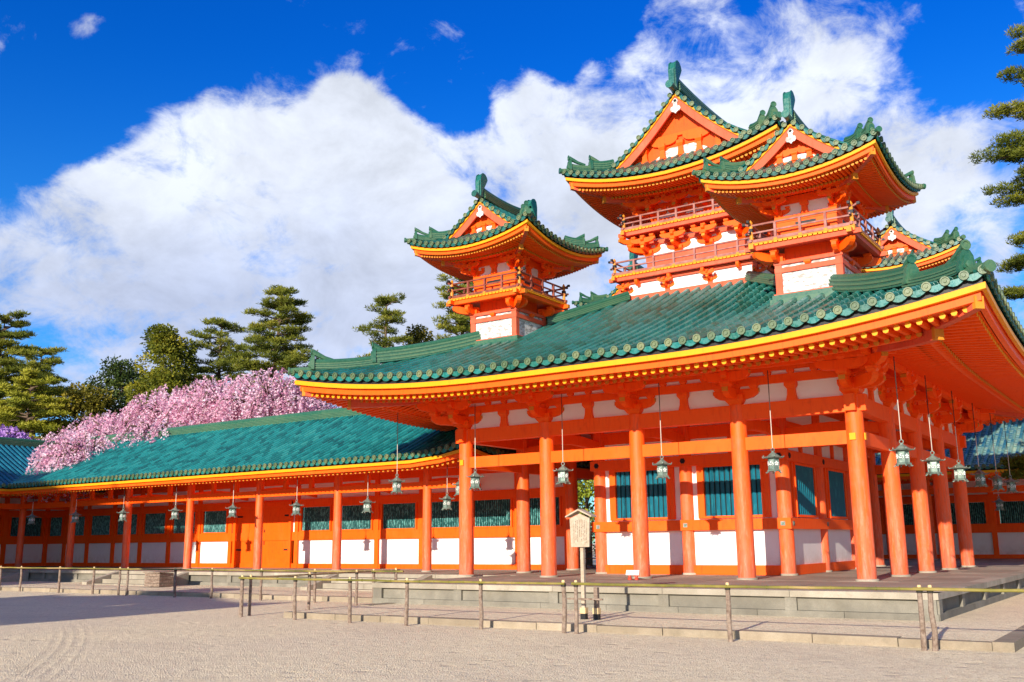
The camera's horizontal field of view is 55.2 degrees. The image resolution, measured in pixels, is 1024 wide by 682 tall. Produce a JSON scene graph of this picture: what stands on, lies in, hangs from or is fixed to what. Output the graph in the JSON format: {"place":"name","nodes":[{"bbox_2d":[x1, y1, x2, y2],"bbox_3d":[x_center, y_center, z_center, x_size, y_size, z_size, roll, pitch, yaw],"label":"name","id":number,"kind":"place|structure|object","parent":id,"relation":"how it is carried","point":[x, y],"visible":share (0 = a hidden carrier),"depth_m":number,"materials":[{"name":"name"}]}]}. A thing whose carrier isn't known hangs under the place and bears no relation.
{"place":"outdoors","nodes":[
{"label":"outdoors","id":0,"kind":"place"},
{"bbox_2d":[0,543,1023,681],"bbox_3d":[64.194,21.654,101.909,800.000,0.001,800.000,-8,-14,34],"label":"ground","id":1,"kind":"structure","parent":0,"point":[63,637],"depth_m":13.21,"materials":[{"name":"beige gravel"}]},
{"bbox_2d":[0,423,39,439],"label":"plum tree","id":2,"kind":"object","parent":1,"relation":"on","point":[5,431],"visible":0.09,"depth_m":56.57,"materials":[{"name":"purple plant"}]},
{"bbox_2d":[0,310,50,430],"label":"pine tree","id":3,"kind":"object","parent":1,"relation":"on","point":[10,365],"visible":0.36,"depth_m":73.02,"materials":[{"name":"green plant"}]},
{"bbox_2d":[0,367,78,439],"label":"pine tree","id":4,"kind":"object","parent":1,"relation":"on","point":[22,400],"visible":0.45,"depth_m":64.24,"materials":[{"name":"green plant"}]},
{"bbox_2d":[4,343,80,435],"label":"pine tree","id":5,"kind":"object","parent":1,"relation":"on","point":[45,364],"visible":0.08,"depth_m":80.79,"materials":[{"name":"green plant"}]},
{"bbox_2d":[36,381,120,438],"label":"leafy tree","id":6,"kind":"object","parent":1,"relation":"on","point":[93,404],"visible":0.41,"depth_m":65.82,"materials":[{"name":"green plant"}]},
{"bbox_2d":[0,566,172,595],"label":"bamboo railing","id":7,"kind":"object","parent":1,"relation":"on","point":[60,568],"visible":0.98,"depth_m":30.86,"materials":[{"name":"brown wood"}]},
{"bbox_2d":[17,410,193,502],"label":"cherry tree","id":8,"kind":"object","parent":1,"relation":"on","point":[68,447],"visible":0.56,"depth_m":45.63,"materials":[{"name":"pink plant"}]},
{"bbox_2d":[84,355,144,414],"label":"leafy tree","id":9,"kind":"object","parent":1,"relation":"on","point":[122,379],"visible":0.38,"depth_m":70.68,"materials":[{"name":"green plant"}]},
{"bbox_2d":[119,365,190,418],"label":"leafy tree","id":10,"kind":"object","parent":1,"relation":"on","point":[154,380],"depth_m":67.83,"materials":[{"name":"green plant"}]},
{"bbox_2d":[123,323,202,414],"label":"leafy tree","id":11,"kind":"object","parent":1,"relation":"on","point":[165,344],"visible":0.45,"depth_m":64.55,"materials":[{"name":"green plant"}]},
{"bbox_2d":[182,317,254,391],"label":"pine tree","id":12,"kind":"object","parent":1,"relation":"on","point":[221,363],"visible":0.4,"depth_m":67.83,"materials":[{"name":"green plant"}]},
{"bbox_2d":[112,367,341,426],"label":"cherry tree","id":13,"kind":"object","parent":1,"relation":"on","point":[246,398],"visible":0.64,"depth_m":48.13,"materials":[{"name":"pink plant"}]},
{"bbox_2d":[218,284,319,399],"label":"pine tree","id":14,"kind":"object","parent":1,"relation":"on","point":[278,352],"visible":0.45,"depth_m":60.42,"materials":[{"name":"green plant"}]},
{"bbox_2d":[173,568,403,603],"bbox_3d":[-6.319,6.495,26.013,8.596,0.893,0.383,-8,-14,33],"label":"bamboo railing","id":15,"kind":"object","parent":1,"relation":"on","point":[373,571],"visible":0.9,"depth_m":26.16,"materials":[{"name":"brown wood"}]},
{"bbox_2d":[247,568,399,615],"bbox_3d":[-4.271,5.827,22.873,0.122,0.892,5.515,-7,-13,29],"label":"bamboo railing","id":16,"kind":"object","parent":1,"relation":"on","point":[356,572],"visible":0.8,"depth_m":22.24,"materials":[{"name":"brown wood"}]},
{"bbox_2d":[340,292,414,407],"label":"pine tree","id":17,"kind":"object","parent":1,"relation":"on","point":[389,316],"visible":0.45,"depth_m":60.20,"materials":[{"name":"green plant"}]},
{"bbox_2d":[238,575,566,632],"bbox_3d":[-2.447,4.845,18.180,8.063,0.893,0.248,-9,-14,34],"label":"bamboo railing","id":18,"kind":"object","parent":1,"relation":"on","point":[407,581],"visible":0.96,"depth_m":17.75,"materials":[{"name":"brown wood"}]},
{"bbox_2d":[402,324,433,344],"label":"leafy tree","id":19,"kind":"object","parent":1,"relation":"on","point":[419,334],"visible":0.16,"depth_m":63.48,"materials":[{"name":"green plant"}]},
{"bbox_2d":[431,273,473,339],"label":"pine tree","id":20,"kind":"object","parent":1,"relation":"on","point":[462,326],"visible":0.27,"depth_m":52.53,"materials":[{"name":"green plant"}]},
{"bbox_2d":[0,586,1023,651],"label":"kerb","id":21,"kind":"structure","parent":1,"relation":"on","point":[1012,641],"depth_m":15.75,"materials":[{"name":"stone"}]},
{"bbox_2d":[1,581,1023,640],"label":"gravel apron","id":22,"kind":"object","parent":1,"relation":"on","point":[995,621],"visible":0.25,"depth_m":17.34,"materials":[{"name":"beige gravel"}]},
{"bbox_2d":[143,571,173,586],"bbox_3d":[-11.932,8.042,33.132,0.900,0.480,0.660,-8,-14,34],"label":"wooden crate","id":23,"kind":"object","parent":22,"relation":"on","point":[161,578],"visible":0.99,"depth_m":32.92,"materials":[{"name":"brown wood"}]},
{"bbox_2d":[1,559,1023,621],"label":"stone platform","id":24,"kind":"structure","parent":22,"relation":"on","point":[903,604],"depth_m":21.17,"materials":[{"name":"grey stone"}]},
{"bbox_2d":[0,437,104,566],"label":"roofed corridor","id":25,"kind":"object","parent":24,"relation":"on","point":[15,453],"visible":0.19,"depth_m":47.27,"materials":[{"name":"wood"}]},
{"bbox_2d":[8,516,43,537],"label":"window","id":26,"kind":"structure","parent":25,"relation":"in","point":[31,530],"depth_m":47.97,"materials":[{"name":"paint"}]},
{"bbox_2d":[0,408,591,571],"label":"roofed corridor","id":27,"kind":"object","parent":24,"relation":"on","point":[338,461],"visible":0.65,"depth_m":37.72,"materials":[{"name":"wood"}]},
{"bbox_2d":[26,496,36,524],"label":"hanging lantern","id":28,"kind":"object","parent":27,"relation":"hanging from","point":[32,516],"visible":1,"depth_m":42.37,"materials":[{"name":"grey metal"}]},
{"bbox_2d":[48,516,63,536],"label":"window","id":29,"kind":"structure","parent":27,"relation":"in","point":[56,523],"depth_m":48.39,"materials":[{"name":"paint"}]},
{"bbox_2d":[69,492,79,522],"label":"hanging lantern","id":30,"kind":"object","parent":27,"relation":"hanging from","point":[75,516],"visible":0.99,"depth_m":40.56,"materials":[{"name":"grey metal"}]},
{"bbox_2d":[66,515,86,536],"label":"window","id":31,"kind":"structure","parent":27,"relation":"in","point":[80,528],"depth_m":47.21,"materials":[{"name":"paint"}]},
{"bbox_2d":[89,514,111,536],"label":"window","id":32,"kind":"structure","parent":27,"relation":"in","point":[100,524],"depth_m":46.32,"materials":[{"name":"paint"}]},
{"bbox_2d":[118,489,128,521],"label":"hanging lantern","id":33,"kind":"object","parent":27,"relation":"hanging from","point":[123,512],"visible":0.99,"depth_m":38.77,"materials":[{"name":"grey metal"}]},
{"bbox_2d":[115,513,138,535],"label":"window","id":34,"kind":"structure","parent":27,"relation":"in","point":[135,516],"depth_m":45.02,"materials":[{"name":"paint"}]},
{"bbox_2d":[142,512,167,534],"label":"window","id":35,"kind":"structure","parent":27,"relation":"in","point":[154,523],"depth_m":44.06,"materials":[{"name":"paint"}]},
{"bbox_2d":[168,486,181,519],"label":"hanging lantern","id":36,"kind":"object","parent":27,"relation":"hanging from","point":[175,512],"visible":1,"depth_m":36.96,"materials":[{"name":"grey metal"}]},
{"bbox_2d":[171,510,196,534],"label":"window","id":37,"kind":"structure","parent":27,"relation":"in","point":[178,526],"depth_m":43.03,"materials":[{"name":"paint"}]},
{"bbox_2d":[201,509,228,533],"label":"window","id":38,"kind":"structure","parent":27,"relation":"in","point":[216,521],"depth_m":41.80,"materials":[{"name":"paint"}]},
{"bbox_2d":[225,489,238,517],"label":"hanging lantern","id":39,"kind":"object","parent":27,"relation":"hanging from","point":[232,508],"visible":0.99,"depth_m":35.17,"materials":[{"name":"grey metal"}]},
{"bbox_2d":[231,501,293,567],"bbox_3d":[-10.152,7.919,40.030,3.450,2.608,0.260,-8,-14,34],"label":"door","id":40,"kind":"structure","parent":27,"relation":"in","point":[280,519],"depth_m":39.87,"materials":[{"name":"paint"}]},
{"bbox_2d":[289,477,303,515],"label":"hanging lantern","id":41,"kind":"object","parent":27,"relation":"hanging from","point":[296,505],"visible":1,"depth_m":33.36,"materials":[{"name":"grey metal"}]},
{"bbox_2d":[300,505,331,531],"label":"window","id":42,"kind":"structure","parent":27,"relation":"in","point":[314,518],"depth_m":38.48,"materials":[{"name":"paint"}]},
{"bbox_2d":[342,503,373,530],"bbox_3d":[-5.911,6.711,37.305,1.730,1.020,0.161,-8,-14,34],"label":"window","id":43,"kind":"structure","parent":27,"relation":"in","point":[353,519],"depth_m":37.30,"materials":[{"name":"paint"}]},
{"bbox_2d":[360,494,374,512],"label":"hanging lantern","id":44,"kind":"object","parent":27,"relation":"hanging from","point":[367,506],"visible":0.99,"depth_m":31.55,"materials":[{"name":"grey metal"}]},
{"bbox_2d":[380,501,417,529],"bbox_3d":[-4.138,6.447,36.118,1.730,1.020,0.161,-8,-14,34],"label":"window","id":45,"kind":"structure","parent":27,"relation":"in","point":[394,515],"depth_m":36.12,"materials":[{"name":"paint"}]},
{"bbox_2d":[432,499,458,528],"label":"window","id":46,"kind":"structure","parent":27,"relation":"in","point":[441,519],"depth_m":34.92,"materials":[{"name":"paint"}]},
{"bbox_2d":[439,464,454,509],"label":"hanging lantern","id":47,"kind":"object","parent":27,"relation":"hanging from","point":[446,499],"visible":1,"depth_m":29.76,"materials":[{"name":"grey metal"}]},
{"bbox_2d":[452,479,458,495],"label":"hanging lantern","id":48,"kind":"object","parent":27,"relation":"hanging from","point":[457,488],"visible":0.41,"depth_m":29.31,"materials":[{"name":"grey metal"}]},
{"bbox_2d":[474,497,512,527],"bbox_3d":[-0.654,5.930,33.786,1.680,1.020,0.161,-8,-14,34],"label":"window","id":49,"kind":"structure","parent":27,"relation":"in","point":[488,512],"depth_m":33.76,"materials":[{"name":"paint"}]},
{"bbox_2d":[530,495,561,526],"bbox_3d":[1.017,5.681,32.668,1.530,1.020,0.161,-8,-14,34],"label":"window","id":50,"kind":"structure","parent":27,"relation":"in","point":[534,500],"depth_m":32.74,"materials":[{"name":"paint"}]},
{"bbox_2d":[579,531,595,566],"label":"trellis gate","id":51,"kind":"structure","parent":24,"relation":"on","point":[591,551],"depth_m":34.67,"materials":[{"name":"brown wood"}]},
{"bbox_2d":[626,570,639,579],"bbox_3d":[2.868,5.542,23.210,0.340,0.227,0.110,-8,-14,34],"label":"floor sign","id":52,"kind":"object","parent":24,"relation":"on","point":[629,573],"visible":0.98,"depth_m":23.19,"materials":[{"name":"white paint"}]},
{"bbox_2d":[288,60,1023,581],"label":"gate tower","id":53,"kind":"structure","parent":24,"relation":"on","point":[766,258],"depth_m":25.64,"materials":[{"name":"wood"}]},
{"bbox_2d":[389,413,404,493],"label":"hanging lantern","id":54,"kind":"object","parent":53,"relation":"hanging from","point":[396,481],"visible":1,"depth_m":27.09,"materials":[{"name":"grey metal"}]},
{"bbox_2d":[466,454,482,489],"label":"hanging lantern","id":55,"kind":"object","parent":53,"relation":"hanging from","point":[475,476],"visible":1,"depth_m":25.60,"materials":[{"name":"grey metal"}]},
{"bbox_2d":[553,394,572,484],"bbox_3d":[1.254,2.430,24.370,0.519,2.258,0.453,-4,-12,14],"label":"hanging lantern","id":56,"kind":"object","parent":53,"relation":"hanging from","point":[562,470],"visible":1,"depth_m":24.12,"materials":[{"name":"grey metal"}]},
{"bbox_2d":[613,467,669,520],"bbox_3d":[3.639,4.305,27.517,1.720,1.420,0.129,-8,-14,34],"label":"window","id":57,"kind":"structure","parent":53,"relation":"in","point":[657,490],"depth_m":27.44,"materials":[{"name":"paint"}]},
{"bbox_2d":[652,383,671,479],"bbox_3d":[3.472,2.091,22.887,0.519,2.258,0.453,-9,-14,35],"label":"hanging lantern","id":58,"kind":"object","parent":53,"relation":"hanging from","point":[662,468],"visible":1,"depth_m":22.63,"materials":[{"name":"grey metal"}]},
{"bbox_2d":[700,462,764,518],"bbox_3d":[5.865,3.974,26.026,1.720,1.420,0.129,-8,-14,34],"label":"window","id":59,"kind":"structure","parent":53,"relation":"in","point":[717,479],"depth_m":26.14,"materials":[{"name":"paint"}]},
{"bbox_2d":[762,370,783,473],"bbox_3d":[5.658,1.756,21.427,0.519,2.258,0.453,-10,-15,38],"label":"hanging lantern","id":60,"kind":"object","parent":53,"relation":"hanging from","point":[772,457],"visible":1,"depth_m":21.18,"materials":[{"name":"grey metal"}]},
{"bbox_2d":[793,462,817,517],"bbox_3d":[7.888,4.039,26.459,0.129,1.420,1.680,-8,-14,34],"label":"window","id":61,"kind":"structure","parent":53,"relation":"in","point":[804,474],"depth_m":26.45,"materials":[{"name":"paint"}]},
{"bbox_2d":[826,468,847,518],"bbox_3d":[9.508,4.496,28.777,0.129,1.420,1.680,-8,-14,34],"label":"window","id":62,"kind":"structure","parent":53,"relation":"in","point":[835,478],"depth_m":28.76,"materials":[{"name":"paint"}]},
{"bbox_2d":[889,357,914,466],"bbox_3d":[7.868,1.428,19.947,0.519,2.258,0.453,-8,-14,34],"label":"hanging lantern","id":63,"kind":"object","parent":53,"relation":"hanging from","point":[902,450],"visible":1,"depth_m":19.70,"materials":[{"name":"grey metal"}]},
{"bbox_2d":[920,375,945,475],"bbox_3d":[9.360,1.886,21.965,0.519,2.258,0.453,-5,-12,21],"label":"hanging lantern","id":64,"kind":"object","parent":53,"relation":"hanging from","point":[933,464],"visible":1,"depth_m":21.72,"materials":[{"name":"grey metal"}]},
{"bbox_2d":[948,391,970,481],"bbox_3d":[10.968,2.348,24.211,0.519,2.258,0.453,-3,-12,13],"label":"hanging lantern","id":65,"kind":"object","parent":53,"relation":"hanging from","point":[959,471],"visible":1,"depth_m":23.98,"materials":[{"name":"grey metal"}]},
{"bbox_2d":[970,404,989,486],"bbox_3d":[12.483,2.788,26.340,0.453,2.258,0.519,11,-16,-44],"label":"hanging lantern","id":66,"kind":"object","parent":53,"relation":"hanging from","point":[979,474],"visible":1,"depth_m":26.10,"materials":[{"name":"grey metal"}]},
{"bbox_2d":[988,416,1005,490],"bbox_3d":[14.026,3.216,28.515,0.453,2.258,0.519,9,-15,-38],"label":"hanging lantern","id":67,"kind":"object","parent":53,"relation":"hanging from","point":[997,481],"visible":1,"depth_m":28.27,"materials":[{"name":"grey metal"}]},
{"bbox_2d":[1003,423,1019,492],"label":"hanging lantern","id":68,"kind":"object","parent":53,"relation":"hanging from","point":[1011,485],"visible":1,"depth_m":30.39,"materials":[{"name":"grey metal"}]},
{"bbox_2d":[875,418,1023,559],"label":"roofed corridor","id":69,"kind":"object","parent":24,"relation":"on","point":[994,536],"visible":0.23,"depth_m":41.12,"materials":[{"name":"wood"}]},
{"bbox_2d":[879,504,882,526],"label":"window","id":70,"kind":"structure","parent":69,"relation":"in","point":[879,504],"depth_m":43.94,"materials":[{"name":"paint"}]},
{"bbox_2d":[903,503,933,525],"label":"window","id":71,"kind":"structure","parent":69,"relation":"in","point":[907,509],"depth_m":43.38,"materials":[{"name":"paint"}]},
{"bbox_2d":[950,501,987,525],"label":"window","id":72,"kind":"structure","parent":69,"relation":"in","point":[978,510],"depth_m":41.85,"materials":[{"name":"paint"}]},
{"bbox_2d":[994,494,1006,510],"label":"hanging lantern","id":73,"kind":"object","parent":69,"relation":"hanging from","point":[999,503],"visible":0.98,"depth_m":37.62,"materials":[{"name":"grey metal"}]},
{"bbox_2d":[998,500,1023,524],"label":"window","id":74,"kind":"structure","parent":69,"relation":"in","point":[1013,514],"depth_m":41.08,"materials":[{"name":"paint"}]},
{"bbox_2d":[565,509,602,619],"bbox_3d":[1.297,3.963,17.428,0.720,1.930,0.200,-8,-14,34],"label":"notice board","id":75,"kind":"object","parent":22,"relation":"on","point":[580,530],"visible":1,"depth_m":17.46,"materials":[{"name":"brown wood"}]},
{"bbox_2d":[577,480,595,564],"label":"leafy tree","id":76,"kind":"object","parent":1,"relation":"on","point":[586,493],"visible":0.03,"depth_m":48.91,"materials":[{"name":"green plant"}]},
{"bbox_2d":[578,481,594,535],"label":"leafy tree","id":77,"kind":"object","parent":1,"relation":"on","point":[584,503],"depth_m":54.87,"materials":[{"name":"green plant"}]},
{"bbox_2d":[571,580,926,650],"bbox_3d":[3.212,3.999,14.367,5.391,0.892,0.183,-8,-14,33],"label":"bamboo railing","id":78,"kind":"object","parent":1,"relation":"on","point":[727,587],"visible":0.94,"depth_m":14.29,"materials":[{"name":"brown wood"}]},
{"bbox_2d":[913,585,1023,650],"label":"bamboo railing","id":79,"kind":"object","parent":1,"relation":"on","point":[929,589],"visible":0.97,"depth_m":12.85,"materials":[{"name":"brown wood"}]},
{"bbox_2d":[968,24,1023,480],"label":"pine tree","id":80,"kind":"object","parent":1,"relation":"on","point":[1011,150],"visible":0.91,"depth_m":35.99,"materials":[{"name":"green plant"}]},
{"bbox_2d":[0,0,1023,542],"label":"sky","id":81,"kind":"structure","parent":0,"point":[176,163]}
]}

